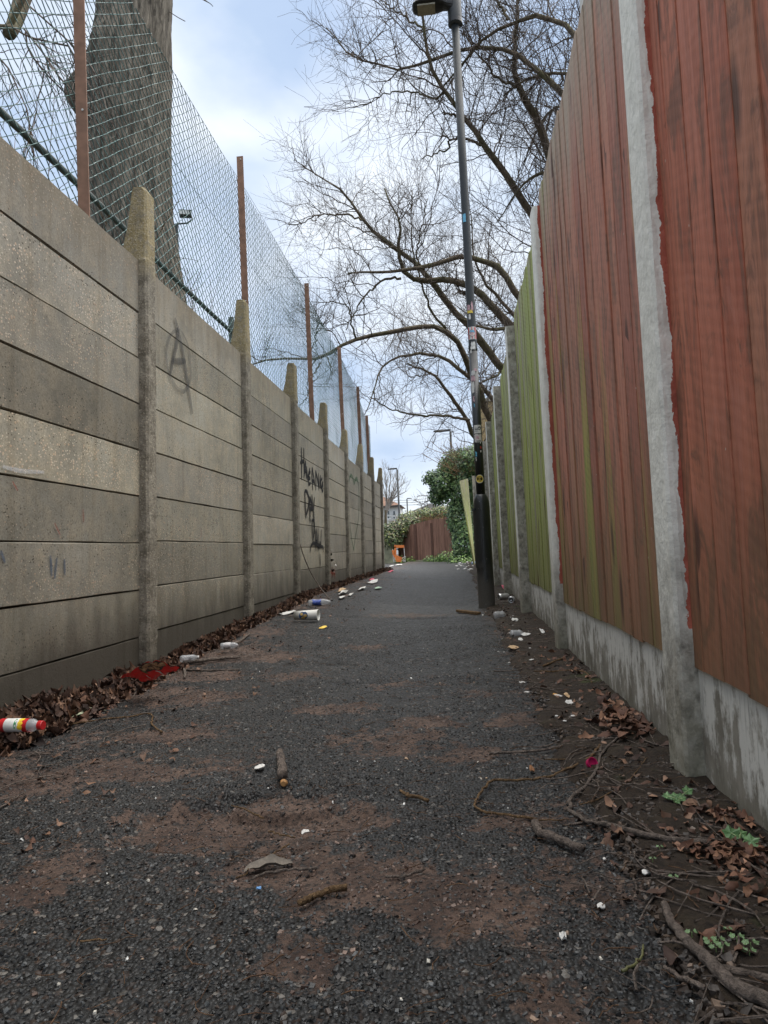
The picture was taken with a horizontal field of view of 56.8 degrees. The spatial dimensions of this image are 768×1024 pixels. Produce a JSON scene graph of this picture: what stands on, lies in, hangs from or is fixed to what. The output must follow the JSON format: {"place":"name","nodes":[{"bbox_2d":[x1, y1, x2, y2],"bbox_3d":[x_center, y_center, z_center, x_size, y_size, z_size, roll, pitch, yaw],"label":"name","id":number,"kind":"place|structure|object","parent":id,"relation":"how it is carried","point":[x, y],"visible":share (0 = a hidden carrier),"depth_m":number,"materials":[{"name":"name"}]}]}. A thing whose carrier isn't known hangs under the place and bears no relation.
{"place":"outdoors","nodes":[
{"label":"outdoors","id":0,"kind":"place"},
{"bbox_2d":[0,0,579,514],"label":"sky","id":1,"kind":"structure","parent":0,"point":[236,61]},
{"bbox_2d":[0,561,721,1023],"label":"path","id":2,"kind":"structure","parent":0,"point":[424,597],"depth_m":1.45,"materials":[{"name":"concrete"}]},
{"bbox_2d":[0,792,25,808],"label":"fallen branch","id":3,"kind":"object","parent":2,"relation":"on","point":[1,806],"visible":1,"depth_m":1.73,"materials":[{"name":"brown wood"}]},
{"bbox_2d":[80,938,106,942],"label":"fallen branch","id":4,"kind":"object","parent":2,"relation":"on","point":[90,940],"visible":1,"depth_m":1.07,"materials":[{"name":"brown wood"}]},
{"bbox_2d":[70,713,162,732],"bbox_3d":[-0.902,0.742,2.522,0.438,0.012,0.239,-4,-3,18],"label":"fallen branch","id":5,"kind":"object","parent":2,"relation":"on","point":[156,728],"visible":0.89,"depth_m":2.56,"materials":[{"name":"brown wood"}]},
{"bbox_2d":[0,577,384,799],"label":"fallen leaves","id":6,"kind":"object","parent":2,"relation":"on","point":[38,754],"depth_m":2.41,"materials":[{"name":"brown plant"}]},
{"bbox_2d":[0,566,405,852],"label":"leaf litter","id":7,"kind":"object","parent":2,"relation":"on","point":[52,707],"visible":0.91,"depth_m":2.93,"materials":[{"name":"brown plant"}]},
{"bbox_2d":[0,718,45,731],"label":"juice bottle","id":8,"kind":"object","parent":7,"relation":"on","point":[14,725],"visible":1,"depth_m":2.27,"materials":[{"name":"red plastic"}]},
{"bbox_2d":[120,660,178,681],"bbox_3d":[-0.963,0.655,2.923,0.126,0.100,0.196,-6,-4,43],"label":"wrapper","id":9,"kind":"object","parent":7,"relation":"on","point":[148,670],"visible":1,"depth_m":2.92,"materials":[{"name":"plastic"}]},
{"bbox_2d":[182,656,240,678],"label":"fallen branch","id":10,"kind":"object","parent":2,"relation":"on","point":[194,661],"visible":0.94,"depth_m":3.88,"materials":[{"name":"brown wood"}]},
{"bbox_2d":[223,642,230,648],"bbox_3d":[-0.926,0.800,4.247,0.105,0.041,0.041,-2,-3,-8],"label":"plastic bottle","id":11,"kind":"object","parent":2,"relation":"on","point":[226,645],"visible":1,"depth_m":4.23,"materials":[{"name":"grey plastic"}]},
{"bbox_2d":[231,633,250,646],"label":"fallen branch","id":12,"kind":"object","parent":2,"relation":"on","point":[240,640],"visible":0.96,"depth_m":4.58,"materials":[{"name":"brown wood"}]},
{"bbox_2d":[231,804,263,818],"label":"fallen branch","id":13,"kind":"object","parent":2,"relation":"on","point":[258,815],"visible":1,"depth_m":1.58,"materials":[{"name":"brown wood"}]},
{"bbox_2d":[254,764,264,768],"bbox_3d":[-0.335,0.685,1.911,0.027,0.007,0.042,-3,-3,6],"label":"paper scrap","id":14,"kind":"object","parent":2,"relation":"on","point":[259,766],"visible":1,"depth_m":1.91,"materials":[{"name":"white paper"}]},
{"bbox_2d":[236,854,292,878],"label":"curled leaf","id":15,"kind":"object","parent":2,"relation":"on","point":[271,859],"visible":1,"depth_m":1.31,"materials":[{"name":"grey plant"}]},
{"bbox_2d":[265,844,289,856],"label":"fallen branch","id":16,"kind":"object","parent":2,"relation":"on","point":[280,849],"visible":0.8,"depth_m":1.37,"materials":[{"name":"brown wood"}]},
{"bbox_2d":[276,748,287,786],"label":"fallen branch","id":17,"kind":"object","parent":2,"relation":"on","point":[282,773],"visible":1,"depth_m":1.82,"materials":[{"name":"brown wood"}]},
{"bbox_2d":[268,831,295,838],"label":"fallen branch","id":18,"kind":"object","parent":2,"relation":"on","point":[282,834],"visible":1,"depth_m":1.44,"materials":[{"name":"brown wood"}]},
{"bbox_2d":[251,866,316,880],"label":"fallen branch","id":19,"kind":"object","parent":2,"relation":"on","point":[288,870],"visible":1,"depth_m":1.27,"materials":[{"name":"brown wood"}]},
{"bbox_2d":[279,610,294,614],"bbox_3d":[-0.826,0.868,6.158,0.119,0.015,0.391,-3,-3,14],"label":"paper scrap","id":20,"kind":"object","parent":2,"relation":"on","point":[286,612],"visible":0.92,"depth_m":6.07,"materials":[{"name":"white paper"}]},
{"bbox_2d":[293,609,319,619],"bbox_3d":[-0.597,0.797,5.483,0.191,0.087,0.087,-3,-3,13],"label":"paper cup","id":21,"kind":"object","parent":2,"relation":"on","point":[307,615],"visible":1,"depth_m":5.45,"materials":[{"name":"white paper"}]},
{"bbox_2d":[300,544,329,598],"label":"bramble","id":22,"kind":"object","parent":2,"relation":"on","point":[311,573],"visible":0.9,"depth_m":7.56,"materials":[{"name":"brown plant"}]},
{"bbox_2d":[312,599,321,605],"bbox_3d":[-0.611,0.853,6.714,0.209,0.066,0.066,-2,-3,-5],"label":"plastic bottle","id":23,"kind":"object","parent":2,"relation":"on","point":[316,602],"visible":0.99,"depth_m":6.69,"materials":[{"name":"blue plastic"}]},
{"bbox_2d":[297,884,346,906],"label":"fallen branch","id":24,"kind":"object","parent":2,"relation":"on","point":[305,900],"visible":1,"depth_m":1.17,"materials":[{"name":"brown wood"}]},
{"bbox_2d":[20,630,693,1014],"bbox_3d":[-0.106,0.715,2.891,1.618,0.052,4.524,-3,-3,6],"label":"pale grit","id":25,"kind":"object","parent":2,"relation":"on","point":[332,802],"visible":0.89,"depth_m":1.26,"materials":[{"name":"stone"}]},
{"bbox_2d":[0,625,716,1023],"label":"loose asphalt chips","id":26,"kind":"object","parent":2,"relation":"on","point":[262,989],"visible":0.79,"depth_m":1.11,"materials":[{"name":"stone"}]},
{"bbox_2d":[0,637,723,1023],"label":"mud crumbs","id":27,"kind":"object","parent":2,"relation":"on","point":[468,921],"visible":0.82,"depth_m":1.28,"materials":[{"name":"soil"}]},
{"bbox_2d":[0,641,767,1023],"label":"stalk debris","id":28,"kind":"object","parent":2,"relation":"on","point":[364,869],"visible":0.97,"depth_m":1.17,"materials":[{"name":"brown plant"}]},
{"bbox_2d":[385,868,424,878],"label":"fallen branch","id":29,"kind":"object","parent":2,"relation":"on","point":[404,875],"visible":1,"depth_m":1.23,"materials":[{"name":"brown wood"}]},
{"bbox_2d":[399,789,428,802],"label":"fallen branch","id":30,"kind":"object","parent":2,"relation":"on","point":[409,795],"visible":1,"depth_m":1.61,"materials":[{"name":"brown wood"}]},
{"bbox_2d":[412,0,494,608],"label":"street lamp","id":31,"kind":"object","parent":2,"relation":"on","point":[483,547],"visible":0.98,"depth_m":6.67,"materials":[{"name":"black metal"}]},
{"bbox_2d":[472,508,483,567],"bbox_3d":[0.855,0.241,6.561,0.051,0.550,0.123,-1,-4,-29],"label":"door","id":32,"kind":"structure","parent":31,"relation":"in","point":[477,527],"depth_m":6.53,"materials":[{"name":"black paint"}]},
{"bbox_2d":[456,609,480,614],"bbox_3d":[0.713,0.856,6.088,0.060,0.019,0.387,-1,-3,-24],"label":"wood offcut","id":33,"kind":"object","parent":2,"relation":"on","point":[468,612],"visible":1,"depth_m":6.03,"materials":[{"name":"brown wood"}]},
{"bbox_2d":[507,645,518,648],"bbox_3d":[0.692,0.725,3.815,0.057,0.010,0.116,-3,-3,6],"label":"paper scrap","id":34,"kind":"object","parent":2,"relation":"on","point":[512,646],"visible":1,"depth_m":3.81,"materials":[{"name":"beige paper"}]},
{"bbox_2d":[494,659,545,671],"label":"fallen branch","id":35,"kind":"object","parent":2,"relation":"on","point":[514,670],"visible":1,"depth_m":3.18,"materials":[{"name":"brown wood"}]},
{"bbox_2d":[510,944,550,952],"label":"fallen branch","id":36,"kind":"object","parent":2,"relation":"on","point":[524,947],"visible":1,"depth_m":0.99,"materials":[{"name":"brown wood"}]},
{"bbox_2d":[473,744,600,819],"bbox_3d":[0.369,0.635,1.721,0.184,0.025,0.538,-5,-4,31],"label":"fallen branch","id":37,"kind":"object","parent":2,"relation":"on","point":[518,780],"visible":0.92,"depth_m":1.70,"materials":[{"name":"brown wood"}]},
{"bbox_2d":[489,736,617,754],"bbox_3d":[0.476,0.642,1.946,0.385,0.026,0.042,-2,-3,-4],"label":"fallen branch","id":38,"kind":"object","parent":2,"relation":"on","point":[522,751],"visible":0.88,"depth_m":1.93,"materials":[{"name":"brown wood"}]},
{"bbox_2d":[539,818,568,820],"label":"fallen branch","id":39,"kind":"object","parent":2,"relation":"on","point":[551,819],"visible":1,"depth_m":1.45,"materials":[{"name":"brown wood"}]},
{"bbox_2d":[531,818,584,852],"bbox_3d":[0.322,0.618,1.354,0.034,0.020,0.146,-1,-3,-26],"label":"fallen branch","id":40,"kind":"object","parent":2,"relation":"on","point":[538,829],"visible":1,"depth_m":1.34,"materials":[{"name":"brown wood"}]},
{"bbox_2d":[559,931,565,939],"bbox_3d":[0.256,0.604,1.016,0.010,0.008,0.017,-3,-3,6],"label":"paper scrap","id":41,"kind":"object","parent":2,"relation":"on","point":[562,935],"visible":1,"depth_m":1.01,"materials":[{"name":"paper"}]},
{"bbox_2d":[567,720,627,808],"bbox_3d":[0.572,0.626,1.884,0.133,0.037,0.839,-5,-4,32],"label":"fallen branch","id":42,"kind":"object","parent":2,"relation":"on","point":[581,789],"visible":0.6,"depth_m":1.67,"materials":[{"name":"brown wood"}]},
{"bbox_2d":[597,902,604,908],"bbox_3d":[0.336,0.609,1.099,0.012,0.006,0.015,-3,-3,6],"label":"paper scrap","id":43,"kind":"object","parent":2,"relation":"on","point":[600,905],"visible":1,"depth_m":1.10,"materials":[{"name":"white paper"}]},
{"bbox_2d":[579,757,647,804],"bbox_3d":[0.551,0.619,1.634,0.039,0.020,0.349,-6,-4,43],"label":"fallen branch","id":44,"kind":"object","parent":2,"relation":"on","point":[613,790],"visible":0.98,"depth_m":1.55,"materials":[{"name":"brown wood"}]},
{"bbox_2d":[621,944,643,972],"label":"fallen branch","id":45,"kind":"object","parent":2,"relation":"on","point":[626,968],"visible":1,"depth_m":0.94,"materials":[{"name":"wood"}]},
{"bbox_2d":[633,877,649,893],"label":"fallen branch","id":46,"kind":"object","parent":2,"relation":"on","point":[636,887],"visible":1,"depth_m":1.14,"materials":[{"name":"brown wood"}]},
{"bbox_2d":[663,965,706,990],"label":"fallen branch","id":47,"kind":"object","parent":2,"relation":"on","point":[693,982],"visible":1,"depth_m":0.90,"materials":[{"name":"brown wood"}]},
{"bbox_2d":[383,497,405,553],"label":"white house","id":48,"kind":"structure","parent":0,"point":[392,512],"depth_m":110.54,"materials":[{"name":"brown tile"}]},
{"bbox_2d":[385,561,466,567],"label":"junction path","id":49,"kind":"structure","parent":0,"point":[453,564],"depth_m":20.30,"materials":[{"name":"grey asphalt"}]},
{"bbox_2d":[384,539,393,563],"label":"rendered wall","id":50,"kind":"structure","parent":49,"relation":"on","point":[388,557],"depth_m":26.67,"materials":[{"name":"grey concrete"}]},
{"bbox_2d":[384,515,419,549],"bbox_3d":[0.150,0.829,27.217,2.616,1.443,1.426,-3,-3,6],"label":"ivy mound","id":51,"kind":"object","parent":50,"relation":"on","point":[395,533],"visible":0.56,"depth_m":26.85,"materials":[{"name":"green plant"}]},
{"bbox_2d":[392,545,405,561],"bbox_3d":[0.540,1.525,26.028,0.503,0.640,0.104,-3,-3,6],"label":"broken folding barrier","id":52,"kind":"object","parent":49,"relation":"on","point":[398,558],"visible":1,"depth_m":26.03,"materials":[{"name":"orange plastic"}]},
{"bbox_2d":[389,504,455,522],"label":"scrubby hedge","id":53,"kind":"object","parent":49,"relation":"on","point":[425,514],"visible":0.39,"depth_m":27.87,"materials":[{"name":"green plant"}]},
{"bbox_2d":[397,517,455,560],"bbox_3d":[1.509,1.088,26.248,0.097,1.674,3.141,0,-4,-39],"label":"brown fence","id":54,"kind":"object","parent":49,"relation":"on","point":[424,539],"visible":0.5,"depth_m":26.17,"materials":[{"name":"brown wood"}]},
{"bbox_2d":[391,550,471,563],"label":"ground weeds","id":55,"kind":"object","parent":49,"relation":"on","point":[444,557],"visible":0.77,"depth_m":24.27,"materials":[{"name":"green plant"}]},
{"bbox_2d":[421,432,482,560],"bbox_3d":[2.702,-0.466,23.167,3.026,4.339,3.038,-3,-3,6],"label":"ivy bush","id":56,"kind":"object","parent":49,"relation":"on","point":[445,484],"visible":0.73,"depth_m":23.27,"materials":[{"name":"green plant"}]},
{"bbox_2d":[459,476,474,563],"bbox_3d":[2.305,0.268,19.296,0.420,2.480,1.740,-3,-3,6],"label":"leaning fence panel","id":57,"kind":"object","parent":49,"relation":"on","point":[464,487],"visible":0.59,"depth_m":19.01,"materials":[{"name":"wood"}]},
{"bbox_2d":[411,503,444,514],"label":"grey roofed house","id":58,"kind":"structure","parent":0,"point":[430,505],"depth_m":70.03,"materials":[{"name":"brick"}]},
{"bbox_2d":[481,398,492,440],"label":"yellow brick house","id":59,"kind":"structure","parent":0,"point":[483,420],"depth_m":33.94,"materials":[{"name":"brick"}]},
{"bbox_2d":[466,560,767,1023],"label":"soil verge","id":60,"kind":"structure","parent":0,"point":[687,916],"depth_m":1.55,"materials":[{"name":"brown soil"}]},
{"bbox_2d":[498,593,509,599],"bbox_3d":[1.206,0.855,7.163,0.110,0.069,0.068,-2,-3,-14],"label":"drink can","id":61,"kind":"object","parent":60,"relation":"on","point":[504,596],"visible":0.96,"depth_m":7.14,"materials":[{"name":"metal"}]},
{"bbox_2d":[508,596,514,602],"bbox_3d":[1.206,0.828,6.707,0.067,0.068,0.101,-4,-3,15],"label":"drink can","id":62,"kind":"object","parent":60,"relation":"on","point":[511,599],"visible":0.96,"depth_m":6.66,"materials":[{"name":"metal"}]},
{"bbox_2d":[542,657,562,666],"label":"fallen branch","id":63,"kind":"object","parent":60,"relation":"on","point":[547,664],"visible":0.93,"depth_m":3.24,"materials":[{"name":"brown wood"}]},
{"bbox_2d":[534,669,592,683],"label":"fallen branch","id":64,"kind":"object","parent":60,"relation":"on","point":[563,670],"visible":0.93,"depth_m":3.02,"materials":[{"name":"brown wood"}]},
{"bbox_2d":[586,757,597,766],"bbox_3d":[0.510,0.617,1.744,0.027,0.028,0.023,-2,-3,-19],"label":"bottle cap","id":65,"kind":"object","parent":60,"relation":"on","point":[590,761],"visible":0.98,"depth_m":1.75,"materials":[{"name":"plastic"}]},
{"bbox_2d":[471,571,767,964],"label":"fallen leaves","id":66,"kind":"object","parent":60,"relation":"on","point":[626,716],"visible":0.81,"depth_m":1.34,"materials":[{"name":"brown plant"}]},
{"bbox_2d":[474,600,767,1023],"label":"fence twig debris","id":67,"kind":"object","parent":60,"relation":"on","point":[755,1008],"visible":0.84,"depth_m":1.18,"materials":[{"name":"brown plant"}]},
{"bbox_2d":[488,599,767,1023],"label":"soil crumbs","id":68,"kind":"object","parent":60,"relation":"on","point":[686,961],"visible":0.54,"depth_m":1.14,"materials":[{"name":"soil"}]},
{"bbox_2d":[642,869,650,874],"bbox_3d":[0.435,0.596,1.177,0.015,0.006,0.020,-4,-3,17],"label":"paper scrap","id":69,"kind":"object","parent":68,"relation":"on","point":[645,872],"visible":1,"depth_m":1.17,"materials":[{"name":"paper"}]},
{"bbox_2d":[566,807,706,845],"bbox_3d":[0.457,0.607,1.361,0.068,0.032,0.308,0,-4,-38],"label":"fallen branch","id":70,"kind":"object","parent":60,"relation":"on","point":[654,836],"visible":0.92,"depth_m":1.32,"materials":[{"name":"brown wood"}]},
{"bbox_2d":[662,785,692,803],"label":"seedling","id":71,"kind":"object","parent":60,"relation":"on","point":[676,798],"visible":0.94,"depth_m":1.48,"materials":[{"name":"green plant"}]},
{"bbox_2d":[685,929,697,937],"bbox_3d":[0.426,0.586,0.983,0.020,0.016,0.009,-3,-3,6],"label":"sprout","id":72,"kind":"object","parent":60,"relation":"on","point":[688,930],"visible":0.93,"depth_m":0.98,"materials":[{"name":"green plant"}]},
{"bbox_2d":[703,939,716,949],"bbox_3d":[0.440,0.584,0.954,0.020,0.016,0.008,-3,-3,6],"label":"sprout","id":73,"kind":"object","parent":60,"relation":"on","point":[708,942],"visible":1,"depth_m":0.95,"materials":[{"name":"green plant"}]},
{"bbox_2d":[660,900,767,1009],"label":"fallen branch","id":74,"kind":"object","parent":60,"relation":"on","point":[724,973],"visible":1,"depth_m":0.89,"materials":[{"name":"brown wood"}]},
{"bbox_2d":[709,944,722,951],"bbox_3d":[0.441,0.583,0.943,0.020,0.016,0.008,-3,-3,6],"label":"sprout","id":75,"kind":"object","parent":60,"relation":"on","point":[711,946],"visible":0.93,"depth_m":0.94,"materials":[{"name":"green plant"}]},
{"bbox_2d":[712,936,724,941],"bbox_3d":[0.453,0.583,0.961,0.020,0.016,0.008,-3,-3,6],"label":"sprout","id":76,"kind":"object","parent":60,"relation":"on","point":[722,938],"visible":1,"depth_m":0.96,"materials":[{"name":"green plant"}]},
{"bbox_2d":[715,941,729,951],"bbox_3d":[0.453,0.582,0.947,0.020,0.016,0.009,-3,-3,6],"label":"sprout","id":77,"kind":"object","parent":60,"relation":"on","point":[725,942],"visible":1,"depth_m":0.95,"materials":[{"name":"green plant"}]},
{"bbox_2d":[729,932,743,940],"bbox_3d":[0.479,0.581,0.964,0.022,0.016,0.009,-3,-3,6],"label":"sprout","id":78,"kind":"object","parent":60,"relation":"on","point":[731,935],"visible":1,"depth_m":0.96,"materials":[{"name":"green plant"}]},
{"bbox_2d":[722,825,759,846],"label":"seedling","id":79,"kind":"object","parent":60,"relation":"on","point":[728,831],"visible":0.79,"depth_m":1.27,"materials":[{"name":"green plant"}]},
{"bbox_2d":[742,947,756,954],"bbox_3d":[0.478,0.579,0.930,0.020,0.016,0.009,-3,-3,6],"label":"sprout","id":80,"kind":"object","parent":60,"relation":"on","point":[753,949],"visible":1,"depth_m":0.93,"materials":[{"name":"green plant"}]},
{"bbox_2d":[741,938,759,947],"bbox_3d":[0.490,0.579,0.947,0.024,0.017,0.010,-3,-3,6],"label":"sprout","id":81,"kind":"object","parent":60,"relation":"on","point":[744,941],"visible":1,"depth_m":0.95,"materials":[{"name":"green plant"}]},
{"label":"ground","id":82,"kind":"structure","parent":0,"visible":0},
{"bbox_2d":[0,0,212,302],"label":"tree","id":83,"kind":"object","parent":82,"relation":"on","point":[156,15],"visible":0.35,"depth_m":7.14,"materials":[{"name":"brown plant"}]},
{"bbox_2d":[0,84,219,328],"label":"dry brambles","id":84,"kind":"object","parent":83,"relation":"attached to","point":[110,212],"visible":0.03,"depth_m":4.62,"materials":[{"name":"brown plant"}]},
{"bbox_2d":[0,107,233,343],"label":"tubular handrail","id":85,"kind":"object","parent":82,"relation":"on","point":[12,124],"visible":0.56,"depth_m":4.09,"materials":[{"name":"black metal"}]},
{"bbox_2d":[175,209,192,246],"bbox_3d":[-6.860,-4.271,25.036,0.674,13.020,0.305,-2,-3,-7],"label":"floodlight mast","id":86,"kind":"object","parent":82,"relation":"on","point":[184,214],"visible":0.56,"depth_m":25.35,"materials":[{"name":"grey metal"}]},
{"bbox_2d":[0,136,384,708],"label":"concrete wall","id":87,"kind":"structure","parent":82,"relation":"on","point":[176,472],"depth_m":3.68,"materials":[{"name":"grey concrete"}]},
{"bbox_2d":[0,0,370,472],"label":"chain link fence","id":88,"kind":"object","parent":87,"relation":"attached to","point":[81,103],"visible":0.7,"depth_m":5.09,"materials":[{"name":"metal"}]},
{"bbox_2d":[216,219,514,476],"bbox_3d":[0.466,-2.192,13.914,4.029,7.038,8.572,-6,-4,44],"label":"bare tree","id":89,"kind":"object","parent":82,"relation":"on","point":[486,411],"visible":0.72,"depth_m":14.44,"materials":[{"name":"brown plant"}]},
{"bbox_2d":[244,103,528,411],"bbox_3d":[1.013,-3.205,12.374,6.788,8.836,4.254,-3,-3,6],"label":"bare tree","id":90,"kind":"object","parent":82,"relation":"on","point":[489,305],"visible":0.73,"depth_m":12.38,"materials":[{"name":"brown plant"}]},
{"bbox_2d":[388,468,399,516],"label":"street lamp","id":91,"kind":"object","parent":82,"relation":"on","point":[397,490],"visible":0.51,"depth_m":46.23,"materials":[{"name":"grey metal"}]},
{"bbox_2d":[380,461,410,523],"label":"distant bare tree","id":92,"kind":"object","parent":82,"relation":"on","point":[389,502],"visible":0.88,"depth_m":60.34,"materials":[{"name":"brown plant"}]},
{"bbox_2d":[413,490,434,509],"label":"distant sapling","id":93,"kind":"object","parent":82,"relation":"on","point":[422,503],"visible":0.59,"depth_m":40.04,"materials":[{"name":"grey plant"}]},
{"bbox_2d":[278,0,579,319],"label":"bare tree","id":94,"kind":"object","parent":82,"relation":"on","point":[539,126],"visible":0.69,"depth_m":8.81,"materials":[{"name":"brown plant"}]},
{"bbox_2d":[433,429,451,451],"bbox_3d":[2.802,-0.730,31.956,0.867,5.997,0.340,-3,-3,6],"label":"street lamp","id":95,"kind":"object","parent":82,"relation":"on","point":[444,430],"visible":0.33,"depth_m":32.02,"materials":[{"name":"grey metal"}]},
{"bbox_2d":[473,0,767,833],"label":"timber fence","id":96,"kind":"object","parent":82,"relation":"on","point":[625,451],"visible":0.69,"depth_m":1.69,"materials":[{"name":"wood"}]}
]}

